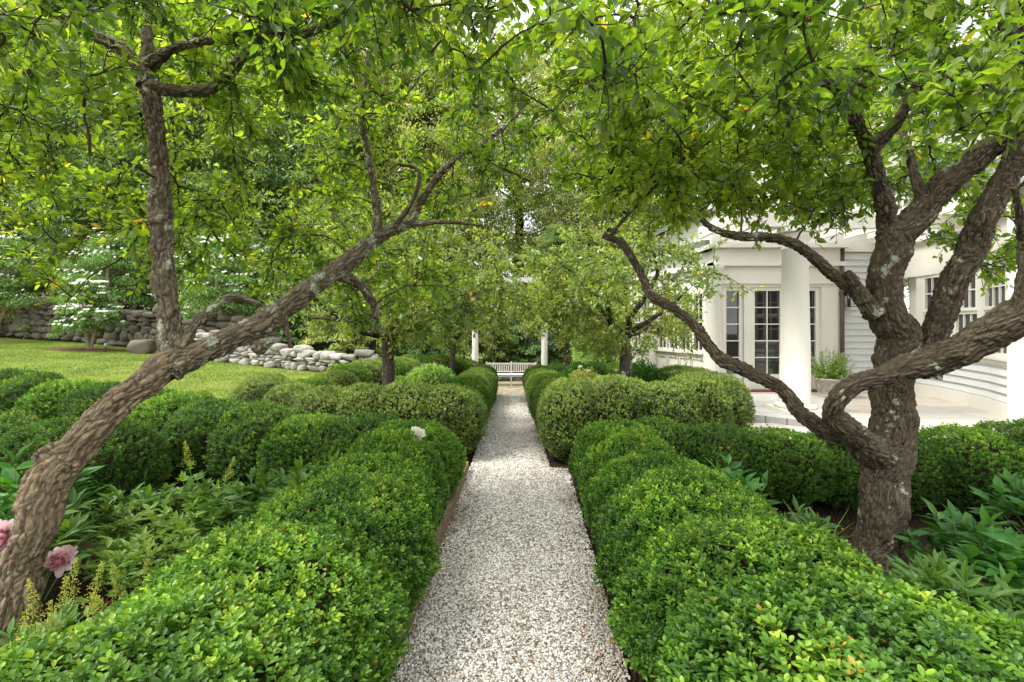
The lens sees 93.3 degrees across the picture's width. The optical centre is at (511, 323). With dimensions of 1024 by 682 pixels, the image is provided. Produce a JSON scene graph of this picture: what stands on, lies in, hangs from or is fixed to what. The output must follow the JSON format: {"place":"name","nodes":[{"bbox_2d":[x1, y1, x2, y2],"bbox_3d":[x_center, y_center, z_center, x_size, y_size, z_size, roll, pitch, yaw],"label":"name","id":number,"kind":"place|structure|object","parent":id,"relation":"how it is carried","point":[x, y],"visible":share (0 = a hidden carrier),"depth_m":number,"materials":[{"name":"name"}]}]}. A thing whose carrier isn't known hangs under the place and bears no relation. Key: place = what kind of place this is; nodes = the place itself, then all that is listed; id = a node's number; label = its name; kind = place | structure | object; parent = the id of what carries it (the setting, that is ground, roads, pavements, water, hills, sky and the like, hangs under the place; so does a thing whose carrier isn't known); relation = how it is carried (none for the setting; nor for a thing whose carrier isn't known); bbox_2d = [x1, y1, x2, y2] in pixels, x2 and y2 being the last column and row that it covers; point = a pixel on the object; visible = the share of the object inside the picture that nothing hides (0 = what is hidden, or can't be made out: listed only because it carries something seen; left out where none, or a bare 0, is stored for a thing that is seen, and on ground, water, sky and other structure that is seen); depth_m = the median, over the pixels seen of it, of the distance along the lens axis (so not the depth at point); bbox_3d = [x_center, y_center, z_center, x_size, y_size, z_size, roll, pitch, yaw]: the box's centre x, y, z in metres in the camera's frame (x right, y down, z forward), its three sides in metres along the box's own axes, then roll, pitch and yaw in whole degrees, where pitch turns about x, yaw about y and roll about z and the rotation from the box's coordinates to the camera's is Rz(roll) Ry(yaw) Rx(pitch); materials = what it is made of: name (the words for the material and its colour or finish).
{"place":"outdoors","nodes":[
{"label":"outdoors","id":0,"kind":"place"},
{"bbox_2d":[2,0,996,312],"label":"sky","id":1,"kind":"structure","parent":0,"point":[524,16],"materials":[{"name":"white"}]},
{"bbox_2d":[391,394,630,681],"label":"path","id":2,"kind":"structure","parent":0,"point":[521,662],"depth_m":3.09,"materials":[{"name":"grey gravel"}]},
{"bbox_2d":[0,319,1023,681],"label":"ground","id":3,"kind":"structure","parent":0,"point":[820,509],"depth_m":4.03,"materials":[{"name":"brown soil"}]},
{"bbox_2d":[0,409,45,456],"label":"boxwood shrub","id":4,"kind":"object","parent":3,"relation":"on","point":[9,416],"visible":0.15,"depth_m":4.49,"materials":[{"name":"green plant"}]},
{"bbox_2d":[0,234,54,331],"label":"dogwood tree","id":5,"kind":"object","parent":3,"relation":"on","point":[6,282],"visible":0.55,"depth_m":23.46,"materials":[{"name":"green plant"}]},
{"bbox_2d":[0,368,71,424],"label":"boxwood shrub","id":6,"kind":"object","parent":3,"relation":"on","point":[9,396],"visible":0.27,"depth_m":6.45,"materials":[{"name":"green plant"}]},
{"bbox_2d":[0,414,80,492],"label":"boxwood shrub","id":7,"kind":"object","parent":3,"relation":"on","point":[56,429],"visible":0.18,"depth_m":4.13,"materials":[{"name":"green plant"}]},
{"bbox_2d":[0,597,82,652],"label":"perennial plant","id":8,"kind":"object","parent":3,"relation":"on","point":[70,618],"visible":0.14,"depth_m":2.23,"materials":[{"name":"green plant"}]},
{"bbox_2d":[7,377,101,425],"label":"boxwood shrub","id":9,"kind":"object","parent":3,"relation":"on","point":[46,402],"visible":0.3,"depth_m":6.13,"materials":[{"name":"green plant"}]},
{"bbox_2d":[0,442,109,519],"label":"broad leaf plant","id":10,"kind":"object","parent":3,"relation":"on","point":[9,475],"visible":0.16,"depth_m":3.27,"materials":[{"name":"green plant"}]},
{"bbox_2d":[0,486,112,599],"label":"peony plant","id":11,"kind":"object","parent":3,"relation":"on","point":[61,556],"visible":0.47,"depth_m":2.96,"materials":[{"name":"green plant"}]},
{"bbox_2d":[0,7,126,290],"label":"woodland tree","id":12,"kind":"object","parent":3,"relation":"on","point":[8,227],"visible":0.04,"depth_m":30.29,"materials":[{"name":"green plant"}]},
{"bbox_2d":[20,542,151,642],"bbox_3d":[-2.053,1.443,2.373,0.467,0.558,0.349,0,0,-18],"label":"astilbe plant","id":13,"kind":"object","parent":3,"relation":"on","point":[71,588],"visible":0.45,"depth_m":2.44,"materials":[{"name":"green plant"}]},
{"bbox_2d":[56,380,120,423],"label":"boxwood shrub","id":14,"kind":"object","parent":3,"relation":"on","point":[87,400],"visible":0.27,"depth_m":5.92,"materials":[{"name":"green plant"}]},
{"bbox_2d":[9,142,175,308],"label":"woodland tree","id":15,"kind":"object","parent":3,"relation":"on","point":[53,233],"visible":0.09,"depth_m":25.03,"materials":[{"name":"green plant"}]},
{"bbox_2d":[0,0,213,243],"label":"woodland tree","id":16,"kind":"object","parent":3,"relation":"on","point":[64,107],"visible":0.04,"depth_m":26.30,"materials":[{"name":"green plant"}]},
{"bbox_2d":[48,224,177,310],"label":"dogwood tree","id":17,"kind":"object","parent":3,"relation":"on","point":[111,253],"visible":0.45,"depth_m":22.52,"materials":[{"name":"green plant"}]},
{"bbox_2d":[57,417,175,520],"bbox_3d":[-3.598,1.258,4.313,0.993,1.002,0.974,0,0,-32],"label":"boxwood shrub","id":18,"kind":"object","parent":3,"relation":"on","point":[129,458],"visible":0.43,"depth_m":4.15,"materials":[{"name":"green plant"}]},
{"bbox_2d":[70,498,166,563],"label":"perennial plant","id":19,"kind":"object","parent":3,"relation":"on","point":[105,530],"visible":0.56,"depth_m":3.48,"materials":[{"name":"green plant"}]},
{"bbox_2d":[61,535,177,607],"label":"perennial plant","id":20,"kind":"object","parent":3,"relation":"on","point":[131,581],"visible":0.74,"depth_m":2.97,"materials":[{"name":"green plant"}]},
{"bbox_2d":[81,477,198,535],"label":"perennial plant","id":21,"kind":"object","parent":3,"relation":"on","point":[140,498],"visible":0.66,"depth_m":3.81,"materials":[{"name":"green plant"}]},
{"bbox_2d":[0,294,281,349],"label":"stone wall","id":22,"kind":"structure","parent":3,"relation":"on","point":[142,325],"depth_m":22.36,"materials":[{"name":"grey stone"}]},
{"bbox_2d":[81,491,228,574],"bbox_3d":[-2.382,1.460,3.337,0.750,0.525,0.877,0,0,0],"label":"perennial plant","id":23,"kind":"object","parent":3,"relation":"on","point":[188,536],"visible":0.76,"depth_m":3.35,"materials":[{"name":"green plant"}]},
{"bbox_2d":[0,338,330,399],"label":"lawn","id":24,"kind":"structure","parent":3,"relation":"on","point":[126,370],"depth_m":14.91,"materials":[{"name":"green plant"}]},
{"bbox_2d":[43,348,128,351],"bbox_3d":[-17.382,1.069,19.900,3.494,0.151,1.898,0,0,0],"label":"mulch ring","id":25,"kind":"object","parent":24,"relation":"on","point":[88,350],"visible":0.85,"depth_m":19.67,"materials":[{"name":"brown soil"}]},
{"bbox_2d":[46,279,127,348],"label":"dogwood tree","id":26,"kind":"object","parent":25,"relation":"on","point":[82,311],"visible":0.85,"depth_m":19.77,"materials":[{"name":"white plant"}]},
{"bbox_2d":[128,389,223,474],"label":"boxwood shrub","id":27,"kind":"object","parent":3,"relation":"on","point":[155,414],"visible":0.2,"depth_m":5.41,"materials":[{"name":"green plant"}]},
{"bbox_2d":[53,0,305,247],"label":"woodland tree","id":28,"kind":"object","parent":3,"relation":"on","point":[199,131],"visible":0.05,"depth_m":24.15,"materials":[{"name":"green plant"}]},
{"bbox_2d":[0,574,371,681],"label":"boxwood shrub","id":29,"kind":"object","parent":3,"relation":"on","point":[109,647],"visible":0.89,"depth_m":1.49,"materials":[{"name":"green plant"}]},
{"bbox_2d":[130,157,258,312],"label":"woodland tree","id":30,"kind":"object","parent":3,"relation":"on","point":[150,306],"visible":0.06,"depth_m":23.84,"materials":[{"name":"green plant"}]},
{"bbox_2d":[160,396,264,485],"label":"boxwood shrub","id":31,"kind":"object","parent":3,"relation":"on","point":[194,428],"visible":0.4,"depth_m":4.95,"materials":[{"name":"green plant"}]},
{"bbox_2d":[182,465,270,533],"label":"perennial plant","id":32,"kind":"object","parent":3,"relation":"on","point":[230,509],"visible":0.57,"depth_m":3.65,"materials":[{"name":"green plant"}]},
{"bbox_2d":[174,228,286,321],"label":"dogwood tree","id":33,"kind":"object","parent":3,"relation":"on","point":[216,292],"visible":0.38,"depth_m":19.77,"materials":[{"name":"green plant"}]},
{"bbox_2d":[202,398,311,495],"bbox_3d":[-2.650,1.267,5.111,1.139,0.994,1.080,0,0,37],"label":"boxwood shrub","id":34,"kind":"object","parent":3,"relation":"on","point":[240,441],"visible":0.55,"depth_m":4.74,"materials":[{"name":"green plant"}]},
{"bbox_2d":[106,515,415,681],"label":"boxwood shrub","id":35,"kind":"object","parent":3,"relation":"on","point":[324,578],"visible":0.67,"depth_m":1.95,"materials":[{"name":"green plant"}]},
{"bbox_2d":[228,371,301,403],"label":"boxwood shrub","id":36,"kind":"object","parent":3,"relation":"on","point":[250,393],"visible":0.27,"depth_m":6.94,"materials":[{"name":"green plant"}]},
{"bbox_2d":[218,456,338,519],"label":"perennial plant","id":37,"kind":"object","parent":3,"relation":"on","point":[280,480],"visible":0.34,"depth_m":3.92,"materials":[{"name":"green plant"}]},
{"bbox_2d":[0,0,557,646],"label":"crabapple tree","id":38,"kind":"object","parent":3,"relation":"on","point":[266,34],"visible":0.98,"depth_m":3.39,"materials":[{"name":"green plant"}]},
{"bbox_2d":[175,41,388,345],"bbox_3d":[-10.972,-6.388,24.562,10.144,15.772,10.032,0,0,0],"label":"woodland tree","id":39,"kind":"object","parent":3,"relation":"on","point":[278,151],"visible":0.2,"depth_m":22.52,"materials":[{"name":"green plant"}]},
{"bbox_2d":[194,330,378,371],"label":"stone wall","id":40,"kind":"structure","parent":3,"relation":"on","point":[298,357],"depth_m":16.02,"materials":[{"name":"grey stone"}]},
{"bbox_2d":[251,411,350,486],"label":"boxwood shrub","id":41,"kind":"object","parent":3,"relation":"on","point":[286,449],"visible":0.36,"depth_m":4.55,"materials":[{"name":"green plant"}]},
{"bbox_2d":[263,285,356,351],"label":"woodland shrub","id":42,"kind":"object","parent":3,"relation":"on","point":[295,336],"visible":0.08,"depth_m":19.92,"materials":[{"name":"green plant"}]},
{"bbox_2d":[287,383,349,423],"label":"boxwood shrub","id":43,"kind":"object","parent":3,"relation":"on","point":[316,402],"visible":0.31,"depth_m":6.33,"materials":[{"name":"green plant"}]},
{"bbox_2d":[233,469,441,615],"bbox_3d":[-1.001,1.327,2.756,1.173,0.885,1.170,0,0,-21],"label":"boxwood shrub","id":44,"kind":"object","parent":3,"relation":"on","point":[388,527],"visible":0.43,"depth_m":2.63,"materials":[{"name":"green plant"}]},
{"bbox_2d":[298,273,395,358],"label":"woodland shrub","id":45,"kind":"object","parent":3,"relation":"on","point":[351,349],"visible":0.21,"depth_m":18.50,"materials":[{"name":"green plant"}]},
{"bbox_2d":[306,410,398,473],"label":"boxwood shrub","id":46,"kind":"object","parent":3,"relation":"on","point":[348,436],"visible":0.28,"depth_m":4.50,"materials":[{"name":"green plant"}]},
{"bbox_2d":[259,16,452,278],"bbox_3d":[-9.165,-9.458,29.041,11.142,20.996,10.976,0,0,14],"label":"woodland tree","id":47,"kind":"object","parent":3,"relation":"on","point":[377,65],"visible":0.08,"depth_m":26.40,"materials":[{"name":"green plant"}]},
{"bbox_2d":[332,381,394,425],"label":"boxwood shrub","id":48,"kind":"object","parent":3,"relation":"on","point":[359,400],"visible":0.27,"depth_m":6.25,"materials":[{"name":"green plant"}]},
{"bbox_2d":[296,449,445,537],"bbox_3d":[-0.995,1.332,3.342,1.053,0.878,1.069,0,0,-13],"label":"boxwood shrub","id":49,"kind":"object","parent":3,"relation":"on","point":[409,472],"visible":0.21,"depth_m":3.33,"materials":[{"name":"green plant"}]},
{"bbox_2d":[242,185,527,391],"bbox_3d":[-2.094,-0.170,8.259,4.704,4.223,4.516,0,0,0],"label":"crabapple tree","id":50,"kind":"object","parent":3,"relation":"on","point":[464,311],"visible":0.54,"depth_m":7.38,"materials":[{"name":"green plant"}]},
{"bbox_2d":[342,426,450,509],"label":"boxwood shrub","id":51,"kind":"object","parent":3,"relation":"on","point":[429,460],"visible":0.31,"depth_m":3.87,"materials":[{"name":"green plant"}]},
{"bbox_2d":[373,379,441,423],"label":"boxwood shrub","id":52,"kind":"object","parent":3,"relation":"on","point":[404,404],"visible":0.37,"depth_m":6.20,"materials":[{"name":"green plant"}]},
{"bbox_2d":[370,418,467,499],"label":"boxwood shrub","id":53,"kind":"object","parent":3,"relation":"on","point":[447,445],"visible":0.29,"depth_m":4.45,"materials":[{"name":"green plant"}]},
{"bbox_2d":[388,461,468,681],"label":"edging board","id":54,"kind":"object","parent":3,"relation":"on","point":[447,515],"visible":0.39,"depth_m":4.06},
{"bbox_2d":[405,362,456,389],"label":"pale shrub","id":55,"kind":"object","parent":3,"relation":"on","point":[433,373],"visible":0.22,"depth_m":9.36,"materials":[{"name":"green plant"}]},
{"bbox_2d":[342,27,525,349],"bbox_3d":[-4.453,-7.674,28.154,10.366,18.424,10.524,0,0,17],"label":"woodland tree","id":56,"kind":"object","parent":3,"relation":"on","point":[432,144],"visible":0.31,"depth_m":26.43,"materials":[{"name":"green plant"}]},
{"bbox_2d":[381,273,521,373],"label":"crabapple tree","id":57,"kind":"object","parent":3,"relation":"on","point":[453,351],"visible":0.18,"depth_m":13.59,"materials":[{"name":"green plant"}]},
{"bbox_2d":[418,382,487,454],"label":"boxwood shrub","id":58,"kind":"object","parent":3,"relation":"on","point":[457,414],"visible":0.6,"depth_m":6.18,"materials":[{"name":"green plant"}]},
{"bbox_2d":[434,316,519,379],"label":"woodland shrub","id":59,"kind":"object","parent":3,"relation":"on","point":[495,337],"visible":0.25,"depth_m":21.45,"materials":[{"name":"green plant"}]},
{"bbox_2d":[444,23,601,342],"bbox_3d":[0.499,-9.225,34.190,12.195,23.028,12.380,0,0,0],"label":"woodland tree","id":60,"kind":"object","parent":3,"relation":"on","point":[535,76],"visible":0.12,"depth_m":31.71,"materials":[{"name":"green plant"}]},
{"bbox_2d":[494,317,564,366],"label":"woodland shrub","id":61,"kind":"object","parent":3,"relation":"on","point":[556,357],"visible":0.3,"depth_m":21.94,"materials":[{"name":"green plant"}]},
{"bbox_2d":[526,223,595,361],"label":"woodland tree","id":62,"kind":"object","parent":3,"relation":"on","point":[552,234],"visible":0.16,"depth_m":24.55,"materials":[{"name":"green plant"}]},
{"bbox_2d":[485,267,638,370],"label":"crabapple tree","id":63,"kind":"object","parent":3,"relation":"on","point":[567,362],"visible":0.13,"depth_m":12.72,"materials":[{"name":"green plant"}]},
{"bbox_2d":[535,376,602,463],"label":"boxwood shrub","id":64,"kind":"object","parent":3,"relation":"on","point":[565,417],"visible":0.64,"depth_m":6.00,"materials":[{"name":"green plant"}]},
{"bbox_2d":[500,37,664,305],"bbox_3d":[4.646,-7.601,29.069,10.523,19.602,10.366,0,0,-25],"label":"woodland tree","id":65,"kind":"object","parent":3,"relation":"on","point":[582,208],"visible":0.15,"depth_m":27.50,"materials":[{"name":"green plant"}]},
{"bbox_2d":[583,372,651,424],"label":"boxwood shrub","id":66,"kind":"object","parent":3,"relation":"on","point":[618,401],"visible":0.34,"depth_m":5.92,"materials":[{"name":"green plant"}]},
{"bbox_2d":[566,417,669,491],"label":"boxwood shrub","id":67,"kind":"object","parent":3,"relation":"on","point":[595,433],"visible":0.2,"depth_m":4.50,"materials":[{"name":"green plant"}]},
{"bbox_2d":[576,427,677,508],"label":"boxwood shrub","id":68,"kind":"object","parent":3,"relation":"on","point":[630,439],"visible":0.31,"depth_m":3.91,"materials":[{"name":"green plant"}]},
{"bbox_2d":[489,214,765,376],"bbox_3d":[1.892,-0.028,8.922,4.633,4.015,4.200,0,0,0],"label":"crabapple tree","id":69,"kind":"object","parent":3,"relation":"on","point":[569,296],"visible":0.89,"depth_m":8.39,"materials":[{"name":"green plant"}]},
{"bbox_2d":[580,449,708,547],"bbox_3d":[1.034,1.347,3.453,1.037,0.841,1.062,0,0,-39],"label":"boxwood shrub","id":70,"kind":"object","parent":3,"relation":"on","point":[593,500],"visible":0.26,"depth_m":3.40,"materials":[{"name":"green plant"}]},
{"bbox_2d":[561,8,729,260],"bbox_3d":[8.499,-8.775,31.161,11.226,21.635,11.386,0,0,41],"label":"woodland tree","id":71,"kind":"object","parent":3,"relation":"on","point":[707,120],"visible":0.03,"depth_m":28.59,"materials":[{"name":"green plant"}]},
{"bbox_2d":[631,379,703,428],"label":"boxwood shrub","id":72,"kind":"object","parent":3,"relation":"on","point":[677,407],"visible":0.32,"depth_m":5.99,"materials":[{"name":"green plant"}]},
{"bbox_2d":[634,413,703,461],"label":"boxwood shrub","id":73,"kind":"object","parent":3,"relation":"on","point":[680,443],"visible":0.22,"depth_m":4.66,"materials":[{"name":"green plant"}]},
{"bbox_2d":[591,464,787,616],"bbox_3d":[1.062,1.317,2.840,1.185,0.912,1.156,0,0,9],"label":"boxwood shrub","id":74,"kind":"object","parent":3,"relation":"on","point":[639,521],"visible":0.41,"depth_m":2.72,"materials":[{"name":"green plant"}]},
{"bbox_2d":[661,370,735,434],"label":"boxwood shrub","id":75,"kind":"object","parent":3,"relation":"on","point":[711,400],"visible":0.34,"depth_m":6.25,"materials":[{"name":"green plant"}]},
{"bbox_2d":[683,370,757,434],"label":"boxwood shrub","id":76,"kind":"object","parent":3,"relation":"on","point":[742,415],"visible":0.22,"depth_m":6.56,"materials":[{"name":"green plant"}]},
{"bbox_2d":[676,420,765,491],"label":"boxwood shrub","id":77,"kind":"object","parent":3,"relation":"on","point":[716,440],"visible":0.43,"depth_m":4.54,"materials":[{"name":"green plant"}]},
{"bbox_2d":[440,0,1023,577],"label":"crabapple tree","id":78,"kind":"object","parent":3,"relation":"on","point":[614,74],"visible":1,"depth_m":3.27,"materials":[{"name":"green plant"}]},
{"bbox_2d":[706,453,781,509],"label":"perennial plant","id":79,"kind":"object","parent":3,"relation":"on","point":[754,484],"visible":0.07,"depth_m":3.44,"materials":[{"name":"green plant"}]},
{"bbox_2d":[605,509,923,681],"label":"boxwood shrub","id":80,"kind":"object","parent":3,"relation":"on","point":[676,579],"visible":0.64,"depth_m":2.09,"materials":[{"name":"green plant"}]},
{"bbox_2d":[740,423,841,506],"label":"boxwood shrub","id":81,"kind":"object","parent":3,"relation":"on","point":[792,465],"visible":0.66,"depth_m":4.38,"materials":[{"name":"green plant"}]},
{"bbox_2d":[704,16,885,199],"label":"woodland tree","id":82,"kind":"object","parent":3,"relation":"on","point":[832,50],"visible":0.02,"depth_m":30.51,"materials":[{"name":"green plant"}]},
{"bbox_2d":[628,103,1023,422],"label":"house","id":83,"kind":"structure","parent":3,"relation":"on","point":[790,317],"depth_m":10.96,"materials":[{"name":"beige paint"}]},
{"bbox_2d":[726,287,742,383],"bbox_3d":[5.052,0.325,11.163,0.524,2.351,0.075,0,0,0],"label":"french door","id":84,"kind":"structure","parent":83,"relation":"in","point":[734,310],"depth_m":11.18,"materials":[{"name":"white paint"}]},
{"bbox_2d":[752,287,780,388],"bbox_3d":[5.876,0.325,11.163,0.754,2.351,0.075,0,0,0],"label":"french door","id":85,"kind":"structure","parent":83,"relation":"in","point":[766,307],"depth_m":11.18,"materials":[{"name":"white paint"}]},
{"bbox_2d":[809,287,818,388],"bbox_3d":[6.886,0.325,11.163,0.374,2.351,0.075,0,0,0],"label":"french door","id":86,"kind":"structure","parent":83,"relation":"in","point":[814,291],"depth_m":11.13,"materials":[{"name":"white paint"}]},
{"bbox_2d":[797,431,860,509],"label":"boxwood shrub","id":87,"kind":"object","parent":3,"relation":"on","point":[848,467],"visible":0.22,"depth_m":4.37,"materials":[{"name":"green plant"}]},
{"bbox_2d":[649,563,1023,681],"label":"boxwood shrub","id":88,"kind":"object","parent":3,"relation":"on","point":[954,640],"visible":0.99,"depth_m":1.57,"materials":[{"name":"green plant"}]},
{"bbox_2d":[742,392,1007,440],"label":"terrace","id":89,"kind":"structure","parent":3,"relation":"on","point":[933,411],"depth_m":8.47,"materials":[{"name":"beige stone"}]},
{"bbox_2d":[813,376,844,396],"bbox_3d":[6.793,1.350,10.350,0.610,0.400,0.610,0,0,0],"label":"stone planter","id":90,"kind":"object","parent":89,"relation":"on","point":[824,387],"visible":0.58,"depth_m":10.21,"materials":[{"name":"beige stone"}]},
{"bbox_2d":[811,347,854,378],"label":"potted fern","id":91,"kind":"object","parent":90,"relation":"on","point":[836,370],"visible":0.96,"depth_m":10.22,"materials":[{"name":"green plant"}]},
{"bbox_2d":[821,0,987,292],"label":"woodland tree","id":92,"kind":"object","parent":3,"relation":"on","point":[884,89],"depth_m":34.63,"materials":[{"name":"green plant"}]},
{"bbox_2d":[910,438,956,511],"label":"boxwood shrub","id":93,"kind":"object","parent":3,"relation":"on","point":[924,480],"visible":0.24,"depth_m":4.23,"materials":[{"name":"green plant"}]},
{"bbox_2d":[883,548,1018,612],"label":"perennial plant","id":94,"kind":"object","parent":3,"relation":"on","point":[919,567],"visible":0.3,"depth_m":2.74,"materials":[{"name":"green plant"}]},
{"bbox_2d":[894,497,1023,588],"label":"perennial plant","id":95,"kind":"object","parent":3,"relation":"on","point":[943,542],"visible":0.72,"depth_m":3.06,"materials":[{"name":"green plant"}]},
{"bbox_2d":[904,559,1023,643],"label":"perennial plant","id":96,"kind":"object","parent":3,"relation":"on","point":[998,602],"visible":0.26,"depth_m":2.49,"materials":[{"name":"green plant"}]},
{"bbox_2d":[918,422,1023,517],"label":"boxwood shrub","id":97,"kind":"object","parent":3,"relation":"on","point":[978,458],"visible":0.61,"depth_m":4.21,"materials":[{"name":"green plant"}]},
{"bbox_2d":[938,514,1023,586],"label":"perennial plant","id":98,"kind":"object","parent":3,"relation":"on","point":[1009,533],"visible":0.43,"depth_m":2.90,"materials":[{"name":"green plant"}]},
{"bbox_2d":[966,468,1023,533],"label":"perennial plant","id":99,"kind":"object","parent":3,"relation":"on","point":[1010,502],"visible":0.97,"depth_m":3.74,"materials":[{"name":"green plant"}]},
{"bbox_2d":[973,417,1023,464],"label":"boxwood shrub","id":100,"kind":"object","parent":3,"relation":"on","point":[1015,428],"visible":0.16,"depth_m":4.52,"materials":[{"name":"green plant"}]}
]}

